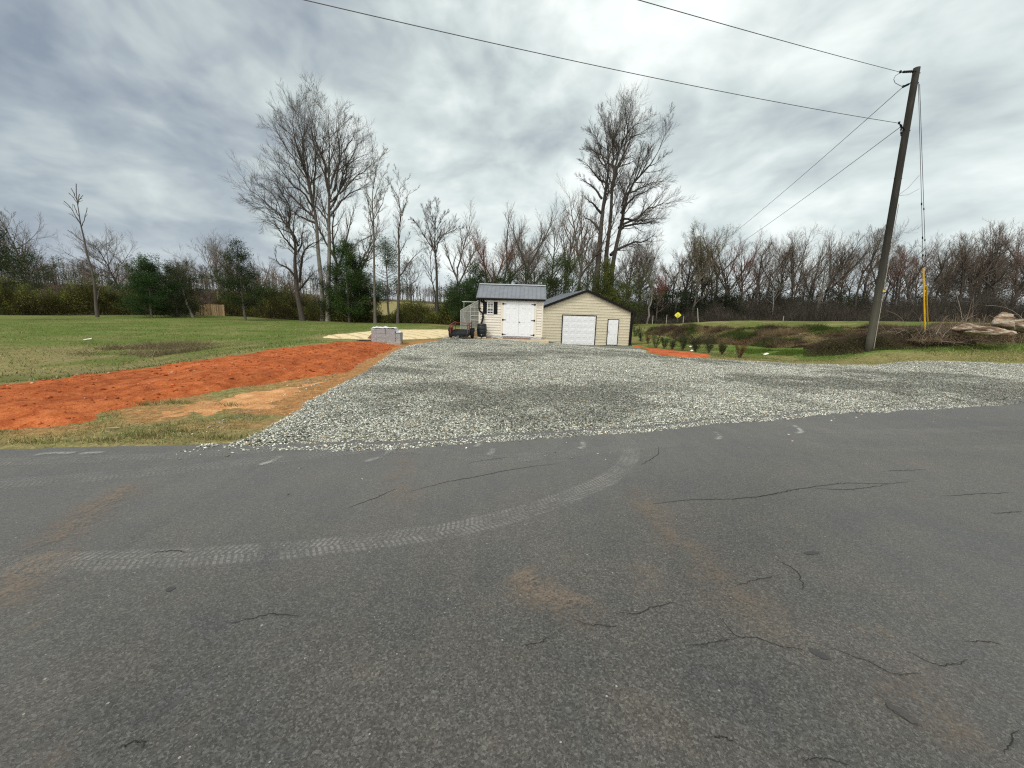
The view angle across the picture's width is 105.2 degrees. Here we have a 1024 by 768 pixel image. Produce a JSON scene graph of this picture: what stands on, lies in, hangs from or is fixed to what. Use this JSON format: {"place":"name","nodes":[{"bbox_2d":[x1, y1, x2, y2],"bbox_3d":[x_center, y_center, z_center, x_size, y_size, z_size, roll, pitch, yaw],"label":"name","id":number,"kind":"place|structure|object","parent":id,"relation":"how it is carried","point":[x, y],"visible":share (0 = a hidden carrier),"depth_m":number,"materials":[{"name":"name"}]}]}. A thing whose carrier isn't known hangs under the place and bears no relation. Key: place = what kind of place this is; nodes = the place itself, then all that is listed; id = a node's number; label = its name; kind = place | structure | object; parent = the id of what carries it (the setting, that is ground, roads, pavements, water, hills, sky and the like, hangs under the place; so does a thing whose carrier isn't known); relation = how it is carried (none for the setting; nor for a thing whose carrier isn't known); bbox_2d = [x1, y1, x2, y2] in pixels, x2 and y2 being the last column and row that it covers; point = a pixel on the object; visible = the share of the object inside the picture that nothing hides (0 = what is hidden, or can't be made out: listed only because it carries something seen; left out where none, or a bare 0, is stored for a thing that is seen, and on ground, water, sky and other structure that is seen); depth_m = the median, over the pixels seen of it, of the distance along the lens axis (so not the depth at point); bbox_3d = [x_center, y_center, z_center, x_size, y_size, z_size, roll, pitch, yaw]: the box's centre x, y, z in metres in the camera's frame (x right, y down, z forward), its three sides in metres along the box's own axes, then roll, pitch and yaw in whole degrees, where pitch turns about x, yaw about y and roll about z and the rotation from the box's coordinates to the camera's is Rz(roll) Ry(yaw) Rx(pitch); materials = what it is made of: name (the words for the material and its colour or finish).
{"place":"outdoors","nodes":[
{"label":"outdoors","id":0,"kind":"place"},
{"bbox_2d":[0,342,399,429],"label":"clay embankment","id":1,"kind":"structure","parent":0,"point":[49,412],"depth_m":7.26,"materials":[{"name":"orange soil"}]},
{"bbox_2d":[0,341,395,425],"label":"clay clods","id":2,"kind":"object","parent":1,"relation":"on","point":[92,383],"visible":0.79,"depth_m":8.32,"materials":[{"name":"soil"}]},
{"bbox_2d":[0,315,476,383],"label":"grass","id":3,"kind":"structure","parent":0,"point":[111,370],"depth_m":20.42,"materials":[{"name":"green plant"}]},
{"bbox_2d":[476,283,545,338],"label":"storage shed","id":4,"kind":"structure","parent":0,"point":[510,310],"depth_m":22.81,"materials":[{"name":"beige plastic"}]},
{"bbox_2d":[502,302,518,335],"bbox_3d":[-0.099,-3.784,22.804,0.954,1.960,0.047,2,10,2],"label":"door","id":5,"kind":"structure","parent":4,"relation":"in","point":[510,309],"depth_m":22.79,"materials":[{"name":"white paint"}]},
{"bbox_2d":[518,302,535,336],"bbox_3d":[0.864,-3.749,22.771,0.954,1.960,0.047,2,10,2],"label":"door","id":6,"kind":"structure","parent":4,"relation":"in","point":[525,326],"depth_m":22.76,"materials":[{"name":"white paint"}]},
{"bbox_2d":[0,399,1023,767],"bbox_3d":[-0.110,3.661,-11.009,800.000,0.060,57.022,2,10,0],"label":"road","id":7,"kind":"structure","parent":0,"point":[832,591],"depth_m":2.21,"materials":[{"name":"grey asphalt"}]},
{"bbox_2d":[0,284,1023,448],"bbox_3d":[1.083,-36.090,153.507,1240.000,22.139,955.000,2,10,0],"label":"ground","id":8,"kind":"structure","parent":0,"point":[152,412],"depth_m":16.07,"materials":[{"name":"green plant"}]},
{"bbox_2d":[0,225,50,292],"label":"pine tree","id":9,"kind":"object","parent":8,"relation":"on","point":[4,260],"visible":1,"depth_m":40.03,"materials":[{"name":"green plant"}]},
{"bbox_2d":[0,208,59,296],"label":"bare tree","id":10,"kind":"object","parent":8,"relation":"on","point":[6,226],"visible":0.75,"depth_m":59.95,"materials":[{"name":"brown plant"}]},
{"bbox_2d":[0,248,87,302],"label":"cedar tree","id":11,"kind":"object","parent":8,"relation":"on","point":[41,277],"visible":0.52,"depth_m":58.42,"materials":[{"name":"green plant"}]},
{"bbox_2d":[64,184,109,316],"bbox_3d":[-52.949,-16.116,48.394,3.447,16.258,4.602,-3,12,-26],"label":"dead snag","id":12,"kind":"object","parent":8,"relation":"on","point":[95,291],"visible":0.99,"depth_m":48.35,"materials":[{"name":"brown plant"}]},
{"bbox_2d":[47,225,140,292],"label":"bare tree","id":13,"kind":"object","parent":8,"relation":"on","point":[100,253],"visible":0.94,"depth_m":66.93,"materials":[{"name":"brown plant"}]},
{"bbox_2d":[0,274,199,314],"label":"hedge thicket","id":14,"kind":"object","parent":8,"relation":"on","point":[75,302],"visible":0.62,"depth_m":52.89,"materials":[{"name":"green plant"}]},
{"bbox_2d":[91,254,190,317],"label":"cedar tree","id":15,"kind":"object","parent":8,"relation":"on","point":[144,292],"visible":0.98,"depth_m":50.20,"materials":[{"name":"green plant"}]},
{"bbox_2d":[62,336,223,357],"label":"swale weeds","id":16,"kind":"object","parent":8,"relation":"on","point":[188,346],"visible":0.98,"depth_m":16.78,"materials":[{"name":"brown plant"}]},
{"bbox_2d":[0,273,319,311],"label":"woodland understorey","id":17,"kind":"object","parent":8,"relation":"on","point":[207,300],"visible":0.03,"depth_m":89.47,"materials":[{"name":"plant"}]},
{"bbox_2d":[0,383,321,444],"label":"grass","id":18,"kind":"structure","parent":8,"relation":"on","point":[159,442],"depth_m":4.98,"materials":[{"name":"green plant"}]},
{"bbox_2d":[115,253,215,317],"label":"cedar tree","id":19,"kind":"object","parent":8,"relation":"on","point":[169,271],"visible":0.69,"depth_m":54.16,"materials":[{"name":"green plant"}]},
{"bbox_2d":[0,256,371,299],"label":"woods","id":20,"kind":"object","parent":8,"relation":"on","point":[202,267],"visible":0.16,"depth_m":171.78,"materials":[{"name":"plant"}]},
{"bbox_2d":[163,230,231,295],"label":"bare tree","id":21,"kind":"object","parent":8,"relation":"on","point":[210,259],"visible":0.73,"depth_m":67.91,"materials":[{"name":"brown plant"}]},
{"bbox_2d":[198,304,224,315],"bbox_3d":[-48.534,-11.769,63.287,4.060,2.246,0.183,2,10,-1],"label":"board fence panel","id":22,"kind":"object","parent":8,"relation":"on","point":[216,310],"visible":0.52,"depth_m":63.19,"materials":[{"name":"brown wood"}]},
{"bbox_2d":[200,236,281,319],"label":"holly tree","id":23,"kind":"object","parent":8,"relation":"on","point":[242,281],"visible":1,"depth_m":49.51,"materials":[{"name":"green plant"}]},
{"bbox_2d":[158,382,323,419],"bbox_3d":[-4.870,-0.059,8.424,3.660,0.107,7.740,2,10,0],"label":"sandy strip","id":24,"kind":"object","parent":8,"relation":"on","point":[255,399],"visible":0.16,"depth_m":6.33,"materials":[{"name":"sand"}]},
{"bbox_2d":[217,149,334,320],"bbox_3d":[-30.502,-19.313,51.133,10.660,22.682,16.188,-7,14,-40],"label":"leaning bare tree","id":25,"kind":"object","parent":8,"relation":"on","point":[294,238],"visible":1,"depth_m":51.83,"materials":[{"name":"brown plant"}]},
{"bbox_2d":[210,283,383,322],"bbox_3d":[-34.220,-12.918,59.835,38.309,6.213,8.588,7,12,26],"label":"hedge thicket","id":26,"kind":"object","parent":8,"relation":"on","point":[282,306],"visible":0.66,"depth_m":57.51,"materials":[{"name":"green plant"}]},
{"bbox_2d":[254,69,349,320],"bbox_3d":[-29.160,-25.002,51.824,12.883,33.606,13.587,2,10,0],"label":"tall bare tree","id":27,"kind":"object","parent":8,"relation":"on","point":[304,155],"visible":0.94,"depth_m":51.38,"materials":[{"name":"brown plant"}]},
{"bbox_2d":[304,257,346,321],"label":"evergreen tree","id":28,"kind":"object","parent":8,"relation":"on","point":[336,279],"visible":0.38,"depth_m":52.98,"materials":[{"name":"green plant"}]},
{"bbox_2d":[294,173,363,293],"bbox_3d":[-26.795,-19.400,56.602,10.662,20.793,9.291,2,10,0],"label":"bare tree","id":29,"kind":"object","parent":8,"relation":"on","point":[332,230],"visible":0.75,"depth_m":56.93,"materials":[{"name":"brown plant"}]},
{"bbox_2d":[294,72,387,320],"bbox_3d":[-23.787,-26.638,55.382,18.654,35.844,14.125,4,11,11],"label":"tall bare tree","id":30,"kind":"object","parent":8,"relation":"on","point":[339,163],"visible":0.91,"depth_m":51.61,"materials":[{"name":"brown plant"}]},
{"bbox_2d":[322,269,385,321],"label":"evergreen tree","id":31,"kind":"object","parent":8,"relation":"on","point":[360,293],"visible":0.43,"depth_m":51.93,"materials":[{"name":"green plant"}]},
{"bbox_2d":[319,236,393,322],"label":"evergreen tree","id":32,"kind":"object","parent":8,"relation":"on","point":[349,285],"visible":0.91,"depth_m":50.16,"materials":[{"name":"green plant"}]},
{"bbox_2d":[347,144,393,322],"bbox_3d":[-17.695,-18.512,48.698,5.421,22.432,5.036,-4,12,-27],"label":"slender bare tree","id":33,"kind":"object","parent":8,"relation":"on","point":[376,207],"visible":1,"depth_m":48.39,"materials":[{"name":"brown plant"}]},
{"bbox_2d":[347,234,423,322],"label":"cedar tree","id":34,"kind":"object","parent":8,"relation":"on","point":[385,252],"visible":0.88,"depth_m":50.63,"materials":[{"name":"green plant"}]},
{"bbox_2d":[323,329,448,338],"bbox_3d":[-7.360,-3.446,26.910,9.520,0.335,15.820,2,10,0],"label":"straw pad","id":35,"kind":"object","parent":8,"relation":"on","point":[423,334],"visible":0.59,"depth_m":23.91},
{"bbox_2d":[384,164,428,323],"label":"crooked bare tree","id":36,"kind":"object","parent":8,"relation":"on","point":[400,211],"visible":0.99,"depth_m":47.72,"materials":[{"name":"brown plant"}]},
{"bbox_2d":[381,286,478,325],"bbox_3d":[-2.400,-9.563,48.177,31.324,5.668,10.666,3,10,7],"label":"hedge thicket","id":37,"kind":"object","parent":8,"relation":"on","point":[413,313],"visible":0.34,"depth_m":48.47,"materials":[{"name":"green plant"}]},
{"bbox_2d":[408,197,464,323],"bbox_3d":[-9.273,-15.263,48.731,7.024,16.100,3.509,2,10,0],"label":"wide bare tree","id":38,"kind":"object","parent":8,"relation":"on","point":[440,234],"visible":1,"depth_m":48.12,"materials":[{"name":"brown plant"}]},
{"bbox_2d":[431,274,484,324],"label":"cedar tree","id":39,"kind":"object","parent":8,"relation":"on","point":[456,284],"visible":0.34,"depth_m":45.85,"materials":[{"name":"green plant"}]},
{"bbox_2d":[438,200,486,297],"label":"bare tree","id":40,"kind":"object","parent":8,"relation":"on","point":[457,267],"visible":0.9,"depth_m":53.15,"materials":[{"name":"brown plant"}]},
{"bbox_2d":[350,280,599,302],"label":"woods","id":41,"kind":"object","parent":8,"relation":"on","point":[417,292],"visible":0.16,"depth_m":180.26,"materials":[{"name":"plant"}]},
{"bbox_2d":[444,261,510,326],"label":"cedar tree","id":42,"kind":"object","parent":8,"relation":"on","point":[472,282],"visible":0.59,"depth_m":44.22,"materials":[{"name":"green plant"}]},
{"bbox_2d":[461,223,530,283],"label":"red budded tree","id":43,"kind":"object","parent":8,"relation":"on","point":[483,263],"visible":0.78,"depth_m":57.34,"materials":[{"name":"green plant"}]},
{"bbox_2d":[490,202,560,282],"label":"bare tree","id":44,"kind":"object","parent":8,"relation":"on","point":[514,254],"visible":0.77,"depth_m":59.42,"materials":[{"name":"brown plant"}]},
{"bbox_2d":[491,259,562,298],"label":"holly tree","id":45,"kind":"object","parent":8,"relation":"on","point":[530,278],"visible":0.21,"depth_m":47.83,"materials":[{"name":"green plant"}]},
{"bbox_2d":[502,194,568,283],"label":"bare tree","id":46,"kind":"object","parent":8,"relation":"on","point":[533,267],"visible":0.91,"depth_m":54.46,"materials":[{"name":"brown plant"}]},
{"bbox_2d":[531,213,578,292],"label":"bare tree","id":47,"kind":"object","parent":8,"relation":"on","point":[556,237],"visible":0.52,"depth_m":62.85,"materials":[{"name":"brown plant"}]},
{"bbox_2d":[531,248,606,297],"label":"cedar tree","id":48,"kind":"object","parent":8,"relation":"on","point":[566,262],"visible":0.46,"depth_m":47.61,"materials":[{"name":"green plant"}]},
{"bbox_2d":[556,189,610,288],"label":"tall bare tree","id":49,"kind":"object","parent":8,"relation":"on","point":[571,246],"visible":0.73,"depth_m":56.00,"materials":[{"name":"brown plant"}]},
{"bbox_2d":[542,289,636,345],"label":"metal garage","id":50,"kind":"structure","parent":8,"relation":"on","point":[586,317],"depth_m":29.34,"materials":[{"name":"beige metal"}]},
{"bbox_2d":[562,315,594,344],"bbox_3d":[5.012,-4.031,29.383,2.416,2.134,0.029,0,10,-7],"label":"roll up door","id":51,"kind":"structure","parent":50,"relation":"in","point":[572,334],"depth_m":29.38,"materials":[{"name":"white paint"}]},
{"bbox_2d":[558,177,624,288],"bbox_3d":[11.259,-18.951,57.888,10.171,20.968,9.769,4,11,15],"label":"tall bare tree","id":52,"kind":"object","parent":8,"relation":"on","point":[582,239],"visible":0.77,"depth_m":56.20,"materials":[{"name":"brown plant"}]},
{"bbox_2d":[176,338,1023,493],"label":"gravel lot","id":53,"kind":"structure","parent":8,"relation":"on","point":[450,432],"depth_m":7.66,"materials":[{"name":"grey gravel"}]},
{"bbox_2d":[448,321,474,338],"bbox_3d":[-2.906,-3.010,21.866,1.440,0.919,2.451,2,10,3],"label":"utility trailer","id":54,"kind":"object","parent":53,"relation":"on","point":[458,333],"visible":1,"depth_m":22.10,"materials":[{"name":"black metal"}]},
{"bbox_2d":[630,345,709,357],"bbox_3d":[9.027,-2.024,23.534,3.740,0.720,14.609,4,11,11],"label":"clay patch","id":55,"kind":"object","parent":53,"relation":"on","point":[673,353],"visible":0.72,"depth_m":18.48,"materials":[{"name":"orange soil"}]},
{"bbox_2d":[568,254,647,325],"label":"cedar tree","id":56,"kind":"object","parent":8,"relation":"on","point":[609,266],"visible":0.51,"depth_m":49.76,"materials":[{"name":"green plant"}]},
{"bbox_2d":[582,256,672,318],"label":"cedar tree","id":57,"kind":"object","parent":8,"relation":"on","point":[627,294],"visible":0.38,"depth_m":50.44,"materials":[{"name":"green plant"}]},
{"bbox_2d":[614,241,653,297],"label":"bare tree","id":58,"kind":"object","parent":8,"relation":"on","point":[630,266],"visible":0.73,"depth_m":63.08,"materials":[{"name":"brown plant"}]},
{"bbox_2d":[575,79,696,289],"bbox_3d":[16.236,-27.772,57.730,17.534,38.697,14.953,-3,12,-26],"label":"great bare tree","id":59,"kind":"object","parent":8,"relation":"on","point":[613,144],"visible":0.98,"depth_m":55.01,"materials":[{"name":"brown plant"}]},
{"bbox_2d":[621,233,665,298],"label":"woodland tree","id":60,"kind":"object","parent":8,"relation":"on","point":[645,251],"visible":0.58,"depth_m":78.69,"materials":[{"name":"brown plant"}]},
{"bbox_2d":[634,281,694,323],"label":"dark evergreen","id":61,"kind":"object","parent":8,"relation":"on","point":[669,296],"visible":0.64,"depth_m":63.65,"materials":[{"name":"green plant"}]},
{"bbox_2d":[666,284,720,322],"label":"dark evergreen","id":62,"kind":"object","parent":8,"relation":"on","point":[689,293],"visible":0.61,"depth_m":65.14,"materials":[{"name":"green plant"}]},
{"bbox_2d":[673,229,730,306],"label":"woodland tree","id":63,"kind":"object","parent":8,"relation":"on","point":[685,272],"visible":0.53,"depth_m":68.60,"materials":[{"name":"brown plant"}]},
{"bbox_2d":[687,222,725,314],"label":"woodland tree","id":64,"kind":"object","parent":8,"relation":"on","point":[702,260],"visible":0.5,"depth_m":65.73,"materials":[{"name":"brown plant"}]},
{"bbox_2d":[672,272,753,321],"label":"dark evergreen","id":65,"kind":"object","parent":8,"relation":"on","point":[718,289],"visible":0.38,"depth_m":66.23,"materials":[{"name":"green plant"}]},
{"bbox_2d":[687,216,740,315],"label":"budding tree","id":66,"kind":"object","parent":8,"relation":"on","point":[699,277],"visible":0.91,"depth_m":64.18,"materials":[{"name":"brown plant"}]},
{"bbox_2d":[689,285,749,320],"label":"dark evergreen","id":67,"kind":"object","parent":8,"relation":"on","point":[726,298],"visible":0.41,"depth_m":64.92,"materials":[{"name":"green plant"}]},
{"bbox_2d":[692,223,749,318],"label":"woodland tree","id":68,"kind":"object","parent":8,"relation":"on","point":[717,266],"visible":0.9,"depth_m":64.27,"materials":[{"name":"brown plant"}]},
{"bbox_2d":[707,225,768,295],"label":"woodland tree","id":69,"kind":"object","parent":8,"relation":"on","point":[747,265],"visible":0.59,"depth_m":67.87,"materials":[{"name":"brown plant"}]},
{"bbox_2d":[728,232,782,319],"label":"woodland tree","id":70,"kind":"object","parent":8,"relation":"on","point":[741,282],"visible":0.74,"depth_m":67.64,"materials":[{"name":"brown plant"}]},
{"bbox_2d":[745,235,782,319],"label":"woodland tree","id":71,"kind":"object","parent":8,"relation":"on","point":[756,292],"visible":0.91,"depth_m":66.41,"materials":[{"name":"brown plant"}]},
{"bbox_2d":[757,232,817,303],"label":"woodland tree","id":72,"kind":"object","parent":8,"relation":"on","point":[784,268],"visible":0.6,"depth_m":66.94,"materials":[{"name":"brown plant"}]},
{"bbox_2d":[779,225,835,302],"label":"woodland tree","id":73,"kind":"object","parent":8,"relation":"on","point":[793,282],"visible":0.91,"depth_m":65.31,"materials":[{"name":"brown plant"}]},
{"bbox_2d":[620,276,1023,323],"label":"woodland understorey","id":74,"kind":"object","parent":8,"relation":"on","point":[937,308],"visible":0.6,"depth_m":62.38,"materials":[{"name":"brown plant"}]},
{"bbox_2d":[797,231,849,302],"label":"woodland tree","id":75,"kind":"object","parent":8,"relation":"on","point":[811,288],"visible":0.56,"depth_m":68.69,"materials":[{"name":"brown plant"}]},
{"bbox_2d":[810,259,840,320],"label":"pale trunked tree","id":76,"kind":"object","parent":8,"relation":"on","point":[818,283],"visible":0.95,"depth_m":64.45,"materials":[{"name":"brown plant"}]},
{"bbox_2d":[633,323,1023,363],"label":"grass","id":77,"kind":"structure","parent":8,"relation":"on","point":[805,360],"depth_m":16.48,"materials":[{"name":"green plant"}]},
{"bbox_2d":[799,274,867,317],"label":"dark evergreen","id":78,"kind":"object","parent":8,"relation":"on","point":[839,296],"visible":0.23,"depth_m":66.47,"materials":[{"name":"green plant"}]},
{"bbox_2d":[645,319,1023,347],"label":"bank weeds","id":79,"kind":"object","parent":8,"relation":"on","point":[759,337],"visible":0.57,"depth_m":23.98,"materials":[{"name":"brown plant"}]},
{"bbox_2d":[818,229,883,307],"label":"woodland tree","id":80,"kind":"object","parent":8,"relation":"on","point":[838,282],"visible":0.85,"depth_m":65.50,"materials":[{"name":"brown plant"}]},
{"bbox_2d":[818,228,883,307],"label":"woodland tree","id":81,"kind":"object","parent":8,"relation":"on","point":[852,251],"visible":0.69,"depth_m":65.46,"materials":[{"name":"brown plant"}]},
{"bbox_2d":[731,344,991,355],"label":"fresh grass","id":82,"kind":"structure","parent":8,"relation":"on","point":[795,351],"depth_m":19.17,"materials":[{"name":"green plant"}]},
{"bbox_2d":[843,223,896,310],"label":"woodland tree","id":83,"kind":"object","parent":8,"relation":"on","point":[866,268],"visible":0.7,"depth_m":65.47,"materials":[{"name":"brown plant"}]},
{"bbox_2d":[848,220,918,303],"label":"woodland tree","id":84,"kind":"object","parent":8,"relation":"on","point":[861,263],"visible":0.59,"depth_m":70.23,"materials":[{"name":"brown plant"}]},
{"bbox_2d":[803,325,976,356],"bbox_3d":[17.183,-1.993,17.872,7.047,1.819,3.468,4,11,14],"label":"bramble thicket","id":85,"kind":"object","parent":8,"relation":"on","point":[855,344],"visible":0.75,"depth_m":17.41,"materials":[{"name":"brown plant"}]},
{"bbox_2d":[864,66,920,350],"bbox_3d":[14.981,-6.633,16.096,1.404,11.081,0.840,0,11,-11],"label":"utility pole","id":86,"kind":"object","parent":8,"relation":"on","point":[905,130],"visible":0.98,"depth_m":15.81,"materials":[{"name":"brown wood"}]},
{"bbox_2d":[304,0,896,122],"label":"power line","id":87,"kind":"object","parent":86,"relation":"attached to","point":[572,60],"visible":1,"depth_m":10.28,"materials":[{"name":"metal"}]},
{"bbox_2d":[886,239,929,303],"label":"woodland tree","id":88,"kind":"object","parent":8,"relation":"on","point":[914,259],"visible":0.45,"depth_m":74.88,"materials":[{"name":"brown plant"}]},
{"bbox_2d":[880,236,938,303],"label":"woodland tree","id":89,"kind":"object","parent":8,"relation":"on","point":[899,272],"visible":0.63,"depth_m":70.42,"materials":[{"name":"brown plant"}]},
{"bbox_2d":[891,232,950,311],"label":"woodland tree","id":90,"kind":"object","parent":8,"relation":"on","point":[914,275],"visible":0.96,"depth_m":65.56,"materials":[{"name":"brown plant"}]},
{"bbox_2d":[859,288,1023,349],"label":"brush pile","id":91,"kind":"object","parent":8,"relation":"on","point":[982,338],"visible":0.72,"depth_m":16.86,"materials":[{"name":"brown plant"}]},
{"bbox_2d":[962,326,1017,335],"bbox_3d":[19.494,-2.150,15.973,2.021,0.386,0.841,3,10,-5],"label":"boulder","id":92,"kind":"object","parent":91,"relation":"on","point":[984,330],"visible":1,"depth_m":15.68,"materials":[{"name":"stone"}]},
{"bbox_2d":[990,312,1014,330],"bbox_3d":[20.532,-2.611,16.274,0.783,0.674,0.721,12,10,-30],"label":"boulder","id":93,"kind":"object","parent":91,"relation":"on","point":[1005,320],"visible":0.91,"depth_m":16.13,"materials":[{"name":"stone"}]},
{"bbox_2d":[921,238,961,300],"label":"woodland tree","id":94,"kind":"object","parent":8,"relation":"on","point":[941,277],"visible":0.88,"depth_m":67.07,"materials":[{"name":"brown plant"}]},
{"bbox_2d":[917,232,990,299],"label":"woodland tree","id":95,"kind":"object","parent":8,"relation":"on","point":[947,284],"visible":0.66,"depth_m":69.28,"materials":[{"name":"brown plant"}]},
{"bbox_2d":[946,222,1023,305],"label":"woodland tree","id":96,"kind":"object","parent":8,"relation":"on","point":[963,275],"visible":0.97,"depth_m":67.12,"materials":[{"name":"brown plant"}]},
{"bbox_2d":[955,225,1016,298],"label":"woodland tree","id":97,"kind":"object","parent":8,"relation":"on","point":[994,275],"visible":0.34,"depth_m":69.55,"materials":[{"name":"brown plant"}]},
{"bbox_2d":[949,219,1023,298],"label":"woodland tree","id":98,"kind":"object","parent":8,"relation":"on","point":[981,271],"visible":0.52,"depth_m":68.84,"materials":[{"name":"brown plant"}]},
{"bbox_2d":[950,217,1023,300],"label":"woodland tree","id":99,"kind":"object","parent":8,"relation":"on","point":[1008,262],"visible":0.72,"depth_m":68.26,"materials":[{"name":"brown plant"}]},
{"bbox_2d":[992,224,1023,300],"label":"woodland tree","id":100,"kind":"object","parent":8,"relation":"on","point":[1020,287],"visible":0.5,"depth_m":69.25,"materials":[{"name":"brown plant"}]},
{"bbox_2d":[0,0,1023,306],"label":"sky","id":101,"kind":"structure","parent":0,"point":[139,105],"materials":[{"name":"grey"}]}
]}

